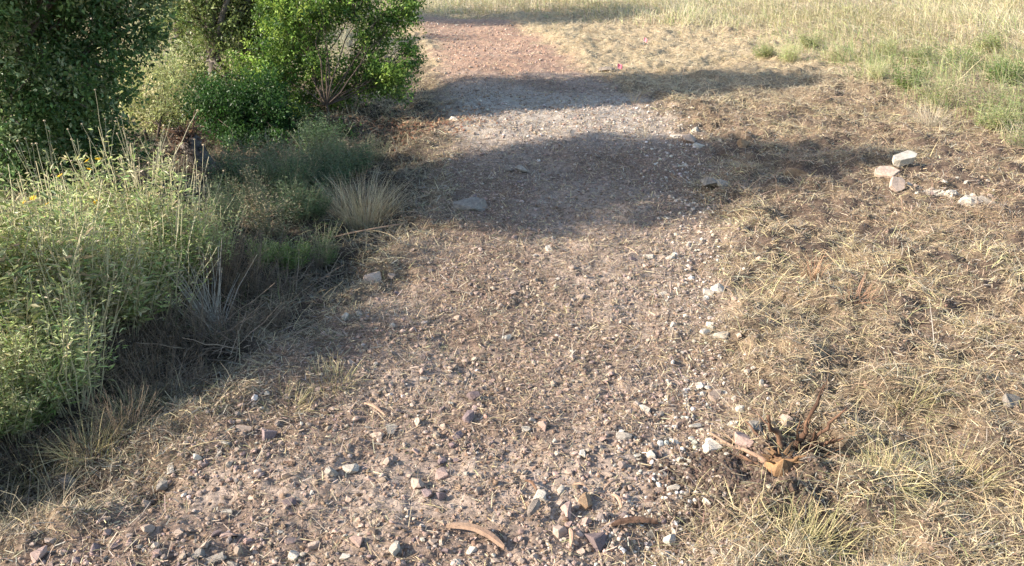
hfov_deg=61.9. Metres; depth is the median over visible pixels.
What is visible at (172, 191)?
leafy weed
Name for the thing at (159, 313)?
verge grass
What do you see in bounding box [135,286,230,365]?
grass clump
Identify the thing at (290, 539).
stone
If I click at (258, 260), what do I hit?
leafy weed
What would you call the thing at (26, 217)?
leafy weed
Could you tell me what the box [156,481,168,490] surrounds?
stone
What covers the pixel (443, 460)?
stone
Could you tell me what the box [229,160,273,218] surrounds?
leafy weed
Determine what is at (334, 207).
grass tuft
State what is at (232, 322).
leafy weed
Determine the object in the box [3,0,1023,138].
standing grass
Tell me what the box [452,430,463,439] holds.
stone
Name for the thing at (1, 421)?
leafy weed
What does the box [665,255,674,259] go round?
stone
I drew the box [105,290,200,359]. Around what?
leafy weed
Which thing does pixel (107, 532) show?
stone
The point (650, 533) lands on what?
stone
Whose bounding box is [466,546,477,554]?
stone
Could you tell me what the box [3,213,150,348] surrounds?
leafy weed
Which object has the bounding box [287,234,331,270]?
leafy weed
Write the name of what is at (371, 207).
grass tuft
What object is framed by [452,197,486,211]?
stone
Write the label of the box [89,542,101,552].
stone
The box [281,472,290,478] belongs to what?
stone
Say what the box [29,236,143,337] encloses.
leafy weed
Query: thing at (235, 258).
leafy weed
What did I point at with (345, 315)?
stone
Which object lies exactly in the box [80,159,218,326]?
leafy weed
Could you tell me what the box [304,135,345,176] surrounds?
leafy weed
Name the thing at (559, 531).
stone
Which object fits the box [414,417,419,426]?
stone
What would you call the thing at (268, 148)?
leafy weed
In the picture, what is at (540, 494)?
stone
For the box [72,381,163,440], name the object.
grass tuft
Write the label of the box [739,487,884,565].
grass tuft
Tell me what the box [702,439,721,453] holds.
stone
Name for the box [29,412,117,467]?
grass tuft
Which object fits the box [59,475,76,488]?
stone
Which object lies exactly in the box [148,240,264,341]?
dead weed
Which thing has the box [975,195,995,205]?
rubble rock
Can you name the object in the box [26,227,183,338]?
leafy weed
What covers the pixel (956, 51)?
leafy weed
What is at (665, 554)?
stone
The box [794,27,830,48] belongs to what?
leafy weed
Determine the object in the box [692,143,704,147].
stone
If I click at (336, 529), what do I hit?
stone
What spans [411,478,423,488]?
stone
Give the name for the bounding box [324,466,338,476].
stone
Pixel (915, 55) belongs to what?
leafy weed
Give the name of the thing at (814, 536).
grass tuft
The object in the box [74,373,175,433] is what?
grass tuft
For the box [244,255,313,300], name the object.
leafy weed
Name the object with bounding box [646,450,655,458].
stone
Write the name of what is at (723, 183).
stone
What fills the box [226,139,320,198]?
leafy weed
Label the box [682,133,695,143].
stone
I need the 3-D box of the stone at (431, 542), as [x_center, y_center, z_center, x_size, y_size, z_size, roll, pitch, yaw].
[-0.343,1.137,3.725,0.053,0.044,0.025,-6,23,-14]
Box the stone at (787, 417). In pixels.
[779,414,793,426]
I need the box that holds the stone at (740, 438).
[734,432,754,447]
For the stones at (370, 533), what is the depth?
4.56 m
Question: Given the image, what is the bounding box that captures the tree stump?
[709,379,849,477]
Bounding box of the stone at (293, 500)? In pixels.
[281,497,296,505]
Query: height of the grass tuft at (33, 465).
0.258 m
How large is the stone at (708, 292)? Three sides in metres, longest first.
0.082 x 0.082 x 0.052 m
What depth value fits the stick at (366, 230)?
7.64 m
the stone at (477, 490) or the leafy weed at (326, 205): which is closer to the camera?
the stone at (477, 490)
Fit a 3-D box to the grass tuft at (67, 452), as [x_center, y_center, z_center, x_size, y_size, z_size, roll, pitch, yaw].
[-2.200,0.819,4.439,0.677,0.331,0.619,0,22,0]
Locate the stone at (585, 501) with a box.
[578,492,592,509]
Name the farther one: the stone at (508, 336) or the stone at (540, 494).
the stone at (508, 336)
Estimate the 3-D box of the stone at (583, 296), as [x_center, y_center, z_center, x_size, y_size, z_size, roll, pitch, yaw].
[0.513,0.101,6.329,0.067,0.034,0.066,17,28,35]
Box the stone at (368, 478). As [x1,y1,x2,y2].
[364,475,374,481]
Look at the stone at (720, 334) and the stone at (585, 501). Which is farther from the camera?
the stone at (720, 334)
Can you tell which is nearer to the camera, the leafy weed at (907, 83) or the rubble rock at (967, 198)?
the rubble rock at (967, 198)
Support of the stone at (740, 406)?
on the ground at (822, 170)
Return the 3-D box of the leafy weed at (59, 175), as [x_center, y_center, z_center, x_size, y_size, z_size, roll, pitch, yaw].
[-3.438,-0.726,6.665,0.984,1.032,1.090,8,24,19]
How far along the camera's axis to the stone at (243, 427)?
4.56 m
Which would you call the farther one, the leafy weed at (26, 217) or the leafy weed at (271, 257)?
the leafy weed at (271, 257)
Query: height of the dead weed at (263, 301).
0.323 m
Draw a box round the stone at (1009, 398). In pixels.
[1002,393,1019,407]
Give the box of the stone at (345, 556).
[339,553,349,559]
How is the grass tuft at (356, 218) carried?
on the ground at (822, 170)
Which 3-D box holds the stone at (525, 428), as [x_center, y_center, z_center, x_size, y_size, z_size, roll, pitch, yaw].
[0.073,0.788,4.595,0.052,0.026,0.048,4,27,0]
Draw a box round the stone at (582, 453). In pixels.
[579,449,585,456]
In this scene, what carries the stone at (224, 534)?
on the track
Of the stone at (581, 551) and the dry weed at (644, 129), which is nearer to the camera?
the stone at (581, 551)
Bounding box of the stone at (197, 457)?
[193,453,201,460]
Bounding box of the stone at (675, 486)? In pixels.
[666,484,679,490]
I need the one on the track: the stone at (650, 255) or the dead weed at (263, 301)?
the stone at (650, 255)
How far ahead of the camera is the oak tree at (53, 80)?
7.95 m
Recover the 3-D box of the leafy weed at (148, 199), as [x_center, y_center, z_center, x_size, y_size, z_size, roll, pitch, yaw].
[-2.847,-0.761,6.316,1.320,1.304,1.183,19,29,38]
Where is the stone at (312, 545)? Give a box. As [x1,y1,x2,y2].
[308,540,320,549]
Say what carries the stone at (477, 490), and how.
on the track
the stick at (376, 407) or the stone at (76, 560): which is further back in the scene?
the stick at (376, 407)
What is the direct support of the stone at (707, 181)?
on the ground at (822, 170)
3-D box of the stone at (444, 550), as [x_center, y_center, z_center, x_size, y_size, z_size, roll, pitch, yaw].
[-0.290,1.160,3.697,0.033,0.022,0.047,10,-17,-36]
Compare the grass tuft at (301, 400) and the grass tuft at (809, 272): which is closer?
the grass tuft at (301, 400)
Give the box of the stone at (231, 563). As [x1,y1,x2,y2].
[226,561,238,565]
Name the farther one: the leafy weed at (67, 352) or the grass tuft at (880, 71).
the grass tuft at (880, 71)
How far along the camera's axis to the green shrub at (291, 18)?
11.93 m
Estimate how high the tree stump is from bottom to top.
0.535 m
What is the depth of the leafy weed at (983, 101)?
12.34 m
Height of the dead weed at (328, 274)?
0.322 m
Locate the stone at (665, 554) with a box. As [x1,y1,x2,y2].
[659,549,671,556]
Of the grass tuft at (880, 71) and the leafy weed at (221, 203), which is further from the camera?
the grass tuft at (880, 71)
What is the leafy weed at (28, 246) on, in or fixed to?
on the ground at (822, 170)
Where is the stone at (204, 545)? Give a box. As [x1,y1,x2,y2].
[199,539,208,548]
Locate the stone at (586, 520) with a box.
[581,517,591,525]
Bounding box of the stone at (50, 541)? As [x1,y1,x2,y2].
[44,538,56,544]
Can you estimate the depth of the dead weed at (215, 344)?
5.62 m
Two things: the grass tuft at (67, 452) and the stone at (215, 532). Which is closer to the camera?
the stone at (215, 532)
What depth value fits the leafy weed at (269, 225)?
7.27 m
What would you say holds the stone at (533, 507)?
on the track
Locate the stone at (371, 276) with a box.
[363,271,380,283]
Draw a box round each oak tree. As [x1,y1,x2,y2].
[0,0,185,199]
[139,0,317,97]
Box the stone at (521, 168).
[515,164,527,172]
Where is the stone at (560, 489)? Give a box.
[557,485,564,493]
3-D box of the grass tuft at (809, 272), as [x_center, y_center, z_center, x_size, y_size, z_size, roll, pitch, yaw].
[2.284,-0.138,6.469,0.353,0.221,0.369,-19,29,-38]
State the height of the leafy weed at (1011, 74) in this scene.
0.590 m
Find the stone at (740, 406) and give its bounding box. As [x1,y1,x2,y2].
[735,405,744,412]
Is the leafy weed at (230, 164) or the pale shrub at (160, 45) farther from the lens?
the pale shrub at (160, 45)
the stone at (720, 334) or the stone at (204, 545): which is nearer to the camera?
the stone at (204, 545)
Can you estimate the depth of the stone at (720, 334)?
5.59 m
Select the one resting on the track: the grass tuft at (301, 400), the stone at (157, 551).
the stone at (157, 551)
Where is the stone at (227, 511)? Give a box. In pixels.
[220,509,231,512]
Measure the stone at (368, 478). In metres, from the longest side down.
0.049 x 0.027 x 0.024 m
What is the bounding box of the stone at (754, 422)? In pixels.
[748,420,762,432]
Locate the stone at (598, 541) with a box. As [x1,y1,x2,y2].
[584,532,607,551]
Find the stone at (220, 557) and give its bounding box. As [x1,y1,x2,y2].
[205,552,223,564]
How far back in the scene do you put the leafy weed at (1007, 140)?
10.36 m
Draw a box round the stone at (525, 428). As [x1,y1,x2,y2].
[521,426,529,431]
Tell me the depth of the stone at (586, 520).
3.87 m
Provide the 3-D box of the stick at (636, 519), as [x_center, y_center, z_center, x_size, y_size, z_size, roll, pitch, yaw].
[0.555,1.083,3.875,0.217,0.046,0.036,-4,23,-9]
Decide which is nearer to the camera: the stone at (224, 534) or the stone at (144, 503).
the stone at (224, 534)
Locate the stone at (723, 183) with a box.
[716,179,727,187]
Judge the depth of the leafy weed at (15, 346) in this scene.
4.63 m
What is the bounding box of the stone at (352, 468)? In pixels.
[341,463,358,473]
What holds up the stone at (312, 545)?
on the track
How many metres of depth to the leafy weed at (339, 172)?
8.69 m
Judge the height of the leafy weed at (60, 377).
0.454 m
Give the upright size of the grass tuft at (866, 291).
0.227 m
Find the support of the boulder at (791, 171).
on the ground at (822, 170)
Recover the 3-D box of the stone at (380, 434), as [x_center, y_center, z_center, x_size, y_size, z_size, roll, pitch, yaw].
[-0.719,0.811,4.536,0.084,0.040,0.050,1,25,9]
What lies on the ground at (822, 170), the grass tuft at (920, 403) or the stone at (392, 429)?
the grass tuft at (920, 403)
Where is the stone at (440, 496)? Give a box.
[436,492,445,500]
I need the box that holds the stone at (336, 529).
[332,527,341,532]
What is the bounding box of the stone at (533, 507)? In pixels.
[527,498,540,516]
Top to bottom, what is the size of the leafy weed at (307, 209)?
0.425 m
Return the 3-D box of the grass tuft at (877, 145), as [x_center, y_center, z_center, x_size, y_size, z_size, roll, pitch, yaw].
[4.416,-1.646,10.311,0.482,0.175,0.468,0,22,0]
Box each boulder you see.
[737,139,749,147]
[783,168,808,177]
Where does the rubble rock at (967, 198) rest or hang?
on the ground at (822, 170)
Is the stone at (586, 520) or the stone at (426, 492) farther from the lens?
the stone at (426, 492)
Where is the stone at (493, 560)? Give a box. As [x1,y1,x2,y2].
[491,557,499,562]
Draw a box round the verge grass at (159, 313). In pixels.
[0,83,445,537]
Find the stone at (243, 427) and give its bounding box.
[236,425,251,432]
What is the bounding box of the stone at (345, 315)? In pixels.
[341,312,348,320]
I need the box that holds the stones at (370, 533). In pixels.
[0,83,1023,565]
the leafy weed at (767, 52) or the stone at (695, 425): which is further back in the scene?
the leafy weed at (767, 52)
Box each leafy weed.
[0,143,112,268]
[0,162,155,320]
[0,164,108,358]
[0,190,73,271]
[0,204,51,345]
[0,271,127,417]
[0,299,62,406]
[0,312,28,398]
[0,356,68,443]
[0,379,61,435]
[0,392,16,437]
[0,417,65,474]
[1,119,139,235]
[1,192,45,259]
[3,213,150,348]
[5,327,78,404]
[12,188,41,248]
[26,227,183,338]
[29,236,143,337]
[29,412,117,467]
[36,163,158,293]
[40,89,203,261]
[56,344,106,391]
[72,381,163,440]
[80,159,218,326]
[88,128,233,259]
[91,210,211,298]
[95,323,172,389]
[101,174,222,293]
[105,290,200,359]
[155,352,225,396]
[158,214,269,292]
[165,175,247,275]
[165,227,262,300]
[181,284,275,350]
[195,133,282,192]
[201,232,284,299]
[202,171,249,231]
[217,126,302,175]
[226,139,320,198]
[228,293,298,331]
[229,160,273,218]
[229,186,302,238]
[241,235,277,266]
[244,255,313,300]
[245,131,342,180]
[251,144,313,198]
[257,236,315,273]
[261,172,330,223]
[280,146,359,196]
[286,106,353,161]
[287,214,347,252]
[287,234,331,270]
[292,180,335,220]
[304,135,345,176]
[310,236,339,266]
[316,132,377,176]
[356,132,391,162]
[749,40,779,58]
[774,37,806,62]
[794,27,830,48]
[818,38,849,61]
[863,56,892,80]
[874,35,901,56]
[887,60,934,90]
[903,41,943,64]
[910,70,971,107]
[944,42,987,66]
[950,72,1009,114]
[969,27,1012,53]
[972,99,1023,132]
[975,52,1023,85]
[980,72,1023,110]
[993,115,1023,149]
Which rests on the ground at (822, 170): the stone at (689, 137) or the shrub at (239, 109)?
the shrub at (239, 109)
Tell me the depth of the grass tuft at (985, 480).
4.30 m
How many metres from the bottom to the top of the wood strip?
0.049 m
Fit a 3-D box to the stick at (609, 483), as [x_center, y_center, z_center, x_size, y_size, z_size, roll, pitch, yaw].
[0.480,0.966,4.125,0.109,0.027,0.019,-18,28,-36]
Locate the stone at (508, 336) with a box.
[502,334,510,339]
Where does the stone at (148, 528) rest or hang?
on the track
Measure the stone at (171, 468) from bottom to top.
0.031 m
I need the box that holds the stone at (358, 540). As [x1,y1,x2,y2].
[349,535,363,546]
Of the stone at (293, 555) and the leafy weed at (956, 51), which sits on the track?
the stone at (293, 555)
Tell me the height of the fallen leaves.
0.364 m
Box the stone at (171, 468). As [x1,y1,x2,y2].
[166,462,173,474]
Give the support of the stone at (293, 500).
on the track
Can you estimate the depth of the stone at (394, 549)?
3.66 m
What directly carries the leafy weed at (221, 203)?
on the ground at (822, 170)
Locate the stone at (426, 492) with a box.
[421,489,431,496]
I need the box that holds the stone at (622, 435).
[616,432,632,439]
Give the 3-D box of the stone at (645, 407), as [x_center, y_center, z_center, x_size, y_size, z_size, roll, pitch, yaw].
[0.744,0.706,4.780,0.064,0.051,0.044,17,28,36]
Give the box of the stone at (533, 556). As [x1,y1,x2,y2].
[529,553,538,560]
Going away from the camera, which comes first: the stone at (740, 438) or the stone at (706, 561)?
the stone at (706, 561)
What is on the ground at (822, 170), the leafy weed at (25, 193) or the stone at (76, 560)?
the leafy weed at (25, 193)
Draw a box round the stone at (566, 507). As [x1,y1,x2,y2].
[560,501,571,518]
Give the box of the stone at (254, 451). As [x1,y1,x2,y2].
[250,448,256,453]
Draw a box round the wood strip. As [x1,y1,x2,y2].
[446,522,504,549]
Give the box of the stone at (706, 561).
[704,556,712,563]
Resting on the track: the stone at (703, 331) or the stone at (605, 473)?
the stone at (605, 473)
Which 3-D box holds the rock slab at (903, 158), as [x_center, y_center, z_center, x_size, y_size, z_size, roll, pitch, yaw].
[4.416,-1.394,9.607,0.333,0.099,0.161,-19,42,-22]
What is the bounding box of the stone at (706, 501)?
[702,497,710,504]
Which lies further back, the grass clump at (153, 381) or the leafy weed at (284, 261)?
the leafy weed at (284, 261)
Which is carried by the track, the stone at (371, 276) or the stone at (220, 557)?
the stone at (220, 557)
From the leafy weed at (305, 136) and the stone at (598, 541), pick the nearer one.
the stone at (598, 541)
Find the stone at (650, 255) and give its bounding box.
[642,254,653,258]
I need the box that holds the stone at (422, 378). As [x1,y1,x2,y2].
[420,376,429,382]
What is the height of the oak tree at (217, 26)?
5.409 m
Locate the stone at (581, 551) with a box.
[577,548,584,555]
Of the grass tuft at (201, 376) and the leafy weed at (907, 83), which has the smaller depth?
the grass tuft at (201, 376)
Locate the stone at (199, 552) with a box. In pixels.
[190,548,204,558]
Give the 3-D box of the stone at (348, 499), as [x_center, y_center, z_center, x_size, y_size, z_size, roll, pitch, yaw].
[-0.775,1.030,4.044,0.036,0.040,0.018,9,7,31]
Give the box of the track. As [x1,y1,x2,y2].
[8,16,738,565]
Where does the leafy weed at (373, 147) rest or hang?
on the ground at (822, 170)
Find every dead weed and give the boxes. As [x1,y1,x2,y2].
[112,325,237,390]
[142,285,323,361]
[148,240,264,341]
[219,271,313,328]
[254,252,344,298]
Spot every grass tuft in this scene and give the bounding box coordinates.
[0,425,83,496]
[17,397,145,487]
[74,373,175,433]
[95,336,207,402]
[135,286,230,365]
[252,380,319,424]
[295,169,388,215]
[297,352,375,398]
[306,164,425,233]
[356,181,417,217]
[730,492,842,563]
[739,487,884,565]
[784,250,835,280]
[823,273,895,305]
[833,429,947,513]
[860,139,895,154]
[866,361,960,425]
[896,98,961,128]
[896,428,1016,514]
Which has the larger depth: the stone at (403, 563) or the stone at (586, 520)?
the stone at (586, 520)
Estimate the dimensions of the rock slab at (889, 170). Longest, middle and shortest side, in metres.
0.255 x 0.217 x 0.102 m
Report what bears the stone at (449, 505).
on the track
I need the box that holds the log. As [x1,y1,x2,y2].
[598,67,614,71]
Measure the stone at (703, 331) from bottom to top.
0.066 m
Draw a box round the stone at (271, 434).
[261,429,277,440]
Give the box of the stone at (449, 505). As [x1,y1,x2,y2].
[447,503,454,509]
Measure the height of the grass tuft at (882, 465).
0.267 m
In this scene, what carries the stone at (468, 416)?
on the track
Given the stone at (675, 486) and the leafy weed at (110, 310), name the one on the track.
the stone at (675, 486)
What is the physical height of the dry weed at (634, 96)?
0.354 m
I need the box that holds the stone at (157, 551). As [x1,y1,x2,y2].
[152,549,161,556]
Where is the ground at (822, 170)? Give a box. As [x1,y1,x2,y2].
[0,0,1023,565]
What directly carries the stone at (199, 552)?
on the track
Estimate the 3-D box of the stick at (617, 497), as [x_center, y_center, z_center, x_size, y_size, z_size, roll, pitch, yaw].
[0.498,1.016,4.007,0.020,0.026,0.105,-7,23,-16]
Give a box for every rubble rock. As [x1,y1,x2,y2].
[920,187,944,195]
[944,189,958,197]
[958,195,975,205]
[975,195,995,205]
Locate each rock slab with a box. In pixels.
[874,166,899,177]
[889,176,904,191]
[892,150,916,166]
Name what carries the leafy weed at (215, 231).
on the ground at (822, 170)
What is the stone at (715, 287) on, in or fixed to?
on the track
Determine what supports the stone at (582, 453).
on the track
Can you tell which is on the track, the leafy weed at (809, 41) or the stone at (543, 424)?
the stone at (543, 424)
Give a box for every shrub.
[98,15,203,80]
[99,46,214,146]
[170,62,363,160]
[216,0,431,133]
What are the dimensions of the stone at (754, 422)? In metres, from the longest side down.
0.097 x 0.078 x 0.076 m
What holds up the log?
on the ground at (822, 170)
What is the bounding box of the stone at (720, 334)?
[712,331,729,339]
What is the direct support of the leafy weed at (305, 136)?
on the ground at (822, 170)
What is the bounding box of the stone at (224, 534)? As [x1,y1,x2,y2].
[219,532,237,537]
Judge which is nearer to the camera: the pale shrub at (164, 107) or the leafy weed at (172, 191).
the leafy weed at (172, 191)
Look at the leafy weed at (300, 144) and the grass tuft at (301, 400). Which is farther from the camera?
the leafy weed at (300, 144)
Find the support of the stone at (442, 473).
on the track
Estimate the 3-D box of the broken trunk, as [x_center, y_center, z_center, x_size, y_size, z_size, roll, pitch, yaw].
[-3.645,-1.510,9.641,0.719,0.856,0.880,-10,25,-23]
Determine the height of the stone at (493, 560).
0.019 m
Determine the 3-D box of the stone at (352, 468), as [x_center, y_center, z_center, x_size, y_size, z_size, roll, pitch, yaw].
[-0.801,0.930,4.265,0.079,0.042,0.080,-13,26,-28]
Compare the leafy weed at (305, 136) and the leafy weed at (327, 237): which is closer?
the leafy weed at (327, 237)
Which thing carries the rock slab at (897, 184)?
on the ground at (822, 170)
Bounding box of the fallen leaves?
[309,103,550,150]
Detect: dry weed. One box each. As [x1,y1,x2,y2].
[619,86,647,103]
[627,113,658,137]
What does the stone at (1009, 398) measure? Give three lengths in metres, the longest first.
0.119 x 0.095 x 0.067 m
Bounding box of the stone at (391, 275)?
[387,273,395,278]
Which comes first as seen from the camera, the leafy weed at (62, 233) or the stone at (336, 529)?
the stone at (336, 529)
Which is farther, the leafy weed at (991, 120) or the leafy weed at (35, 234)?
the leafy weed at (991, 120)
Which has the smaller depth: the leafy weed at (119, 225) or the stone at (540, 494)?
the stone at (540, 494)
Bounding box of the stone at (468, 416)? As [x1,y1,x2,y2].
[462,410,473,422]
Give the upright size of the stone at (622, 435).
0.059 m
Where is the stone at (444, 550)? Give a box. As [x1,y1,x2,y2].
[440,548,448,552]
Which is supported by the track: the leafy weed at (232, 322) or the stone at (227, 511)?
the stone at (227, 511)
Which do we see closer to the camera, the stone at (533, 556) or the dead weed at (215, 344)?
the stone at (533, 556)
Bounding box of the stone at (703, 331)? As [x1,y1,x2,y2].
[700,328,711,335]
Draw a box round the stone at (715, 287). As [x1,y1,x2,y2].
[710,283,724,293]
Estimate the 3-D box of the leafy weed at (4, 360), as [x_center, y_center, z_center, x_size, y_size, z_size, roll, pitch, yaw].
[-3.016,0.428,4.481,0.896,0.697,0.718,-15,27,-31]
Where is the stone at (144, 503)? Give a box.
[140,499,150,508]
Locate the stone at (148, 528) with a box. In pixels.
[140,524,154,532]
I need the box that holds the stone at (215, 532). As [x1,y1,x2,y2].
[210,530,221,536]
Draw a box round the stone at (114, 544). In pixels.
[110,542,117,549]
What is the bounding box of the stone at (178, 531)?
[173,528,183,535]
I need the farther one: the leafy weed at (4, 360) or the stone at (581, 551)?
the leafy weed at (4, 360)
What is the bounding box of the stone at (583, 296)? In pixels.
[577,294,584,299]
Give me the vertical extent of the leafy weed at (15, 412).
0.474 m
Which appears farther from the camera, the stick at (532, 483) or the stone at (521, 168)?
the stone at (521, 168)
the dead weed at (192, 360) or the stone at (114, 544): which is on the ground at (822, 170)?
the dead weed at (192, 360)
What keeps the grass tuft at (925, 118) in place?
on the ground at (822, 170)
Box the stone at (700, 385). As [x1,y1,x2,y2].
[695,382,704,388]
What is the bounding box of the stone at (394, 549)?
[388,541,399,556]
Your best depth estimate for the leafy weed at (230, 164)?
8.96 m
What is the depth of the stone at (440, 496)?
4.04 m
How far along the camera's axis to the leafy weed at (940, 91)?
12.78 m
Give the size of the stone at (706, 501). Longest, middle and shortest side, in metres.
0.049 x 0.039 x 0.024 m
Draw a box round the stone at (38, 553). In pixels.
[30,545,46,562]
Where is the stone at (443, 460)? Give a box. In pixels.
[438,456,446,463]
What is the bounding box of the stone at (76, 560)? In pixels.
[72,556,80,563]
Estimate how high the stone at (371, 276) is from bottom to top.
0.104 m
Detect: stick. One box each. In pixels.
[330,223,404,237]
[363,402,384,415]
[525,480,536,490]
[569,528,573,546]
[573,482,589,489]
[603,479,619,489]
[611,516,657,526]
[612,494,621,508]
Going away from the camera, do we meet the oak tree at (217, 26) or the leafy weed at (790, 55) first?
the oak tree at (217, 26)
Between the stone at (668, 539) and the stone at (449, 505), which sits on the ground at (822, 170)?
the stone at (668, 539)
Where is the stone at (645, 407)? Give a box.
[639,404,649,412]
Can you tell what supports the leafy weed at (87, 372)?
on the ground at (822, 170)
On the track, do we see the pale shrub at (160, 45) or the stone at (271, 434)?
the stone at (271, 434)
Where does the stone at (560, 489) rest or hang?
on the track
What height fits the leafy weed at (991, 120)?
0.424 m
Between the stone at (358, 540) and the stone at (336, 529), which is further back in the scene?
the stone at (336, 529)
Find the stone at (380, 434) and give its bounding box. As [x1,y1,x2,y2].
[370,432,383,438]
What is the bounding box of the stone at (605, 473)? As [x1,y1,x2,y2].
[600,470,612,476]
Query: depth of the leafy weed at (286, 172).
8.23 m
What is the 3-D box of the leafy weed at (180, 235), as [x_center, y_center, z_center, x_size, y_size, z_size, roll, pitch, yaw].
[-2.507,-0.354,6.179,0.778,0.877,0.971,2,23,4]
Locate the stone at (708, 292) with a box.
[703,288,713,295]
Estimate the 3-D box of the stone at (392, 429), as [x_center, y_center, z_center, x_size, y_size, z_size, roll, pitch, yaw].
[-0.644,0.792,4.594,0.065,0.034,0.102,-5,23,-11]
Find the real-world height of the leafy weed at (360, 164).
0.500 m
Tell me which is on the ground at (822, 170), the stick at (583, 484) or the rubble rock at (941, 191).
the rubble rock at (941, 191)
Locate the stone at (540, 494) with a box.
[533,489,545,500]
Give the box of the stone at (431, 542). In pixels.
[428,539,438,545]
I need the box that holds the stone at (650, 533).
[646,529,653,536]
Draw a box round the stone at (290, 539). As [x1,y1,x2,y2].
[284,537,296,544]
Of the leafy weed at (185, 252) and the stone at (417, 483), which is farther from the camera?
the leafy weed at (185, 252)
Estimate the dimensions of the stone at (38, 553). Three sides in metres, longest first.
0.083 x 0.067 x 0.065 m
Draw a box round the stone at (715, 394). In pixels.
[707,389,722,401]
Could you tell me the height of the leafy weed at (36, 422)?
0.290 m
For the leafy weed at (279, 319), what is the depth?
5.95 m
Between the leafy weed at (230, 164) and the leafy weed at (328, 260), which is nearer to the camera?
the leafy weed at (328, 260)
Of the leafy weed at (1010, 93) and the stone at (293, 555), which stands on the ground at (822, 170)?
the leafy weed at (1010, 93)
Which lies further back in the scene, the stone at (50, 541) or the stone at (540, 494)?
the stone at (540, 494)
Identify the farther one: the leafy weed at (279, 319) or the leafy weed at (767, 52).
the leafy weed at (767, 52)
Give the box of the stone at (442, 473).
[435,467,449,479]
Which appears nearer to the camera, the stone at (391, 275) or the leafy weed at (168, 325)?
the leafy weed at (168, 325)
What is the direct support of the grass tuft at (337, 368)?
on the ground at (822, 170)
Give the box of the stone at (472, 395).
[467,391,480,400]
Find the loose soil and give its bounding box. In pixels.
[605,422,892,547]
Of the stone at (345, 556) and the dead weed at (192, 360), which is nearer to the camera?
the stone at (345, 556)
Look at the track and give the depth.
5.13 m
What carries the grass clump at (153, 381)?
on the ground at (822, 170)
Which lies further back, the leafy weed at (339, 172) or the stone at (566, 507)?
the leafy weed at (339, 172)
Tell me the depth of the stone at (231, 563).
3.63 m
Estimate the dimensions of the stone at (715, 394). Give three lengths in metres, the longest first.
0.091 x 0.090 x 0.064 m
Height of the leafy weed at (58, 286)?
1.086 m
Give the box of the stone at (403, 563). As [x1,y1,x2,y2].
[396,558,406,565]
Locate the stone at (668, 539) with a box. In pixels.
[663,534,675,545]
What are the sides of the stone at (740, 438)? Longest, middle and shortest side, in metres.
0.120 x 0.096 x 0.062 m
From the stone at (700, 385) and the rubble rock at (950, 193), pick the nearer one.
the stone at (700, 385)
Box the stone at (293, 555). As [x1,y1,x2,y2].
[288,550,299,560]
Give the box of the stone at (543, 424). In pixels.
[538,421,546,431]
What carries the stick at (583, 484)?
on the track
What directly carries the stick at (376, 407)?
on the track
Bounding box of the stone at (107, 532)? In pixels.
[102,528,110,535]
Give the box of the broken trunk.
[151,109,221,172]
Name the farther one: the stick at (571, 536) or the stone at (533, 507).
the stone at (533, 507)
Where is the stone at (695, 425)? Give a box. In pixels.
[688,423,700,427]
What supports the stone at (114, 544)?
on the track
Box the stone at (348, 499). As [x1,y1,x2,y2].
[345,496,352,502]
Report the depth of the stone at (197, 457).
4.31 m
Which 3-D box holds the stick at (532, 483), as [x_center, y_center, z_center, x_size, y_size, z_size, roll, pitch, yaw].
[0.094,0.967,4.108,0.018,0.029,0.097,-14,26,-30]
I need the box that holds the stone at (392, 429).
[386,423,397,434]
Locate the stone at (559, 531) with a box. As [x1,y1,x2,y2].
[553,525,567,538]
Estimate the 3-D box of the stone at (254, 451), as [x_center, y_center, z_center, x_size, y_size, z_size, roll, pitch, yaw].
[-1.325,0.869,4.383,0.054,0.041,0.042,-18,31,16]
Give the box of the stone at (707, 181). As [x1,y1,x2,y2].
[700,177,716,186]
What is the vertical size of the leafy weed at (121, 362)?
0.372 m
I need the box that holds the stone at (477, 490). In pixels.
[474,486,482,494]
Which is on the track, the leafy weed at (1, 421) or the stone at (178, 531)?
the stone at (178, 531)
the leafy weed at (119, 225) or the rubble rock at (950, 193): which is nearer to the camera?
the leafy weed at (119, 225)
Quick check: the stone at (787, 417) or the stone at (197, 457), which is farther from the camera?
the stone at (787, 417)
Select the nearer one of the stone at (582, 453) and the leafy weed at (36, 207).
the stone at (582, 453)
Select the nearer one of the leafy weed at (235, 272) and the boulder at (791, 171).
the leafy weed at (235, 272)
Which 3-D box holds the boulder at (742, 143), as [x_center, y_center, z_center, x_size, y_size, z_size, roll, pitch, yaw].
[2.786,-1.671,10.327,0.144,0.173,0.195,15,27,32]

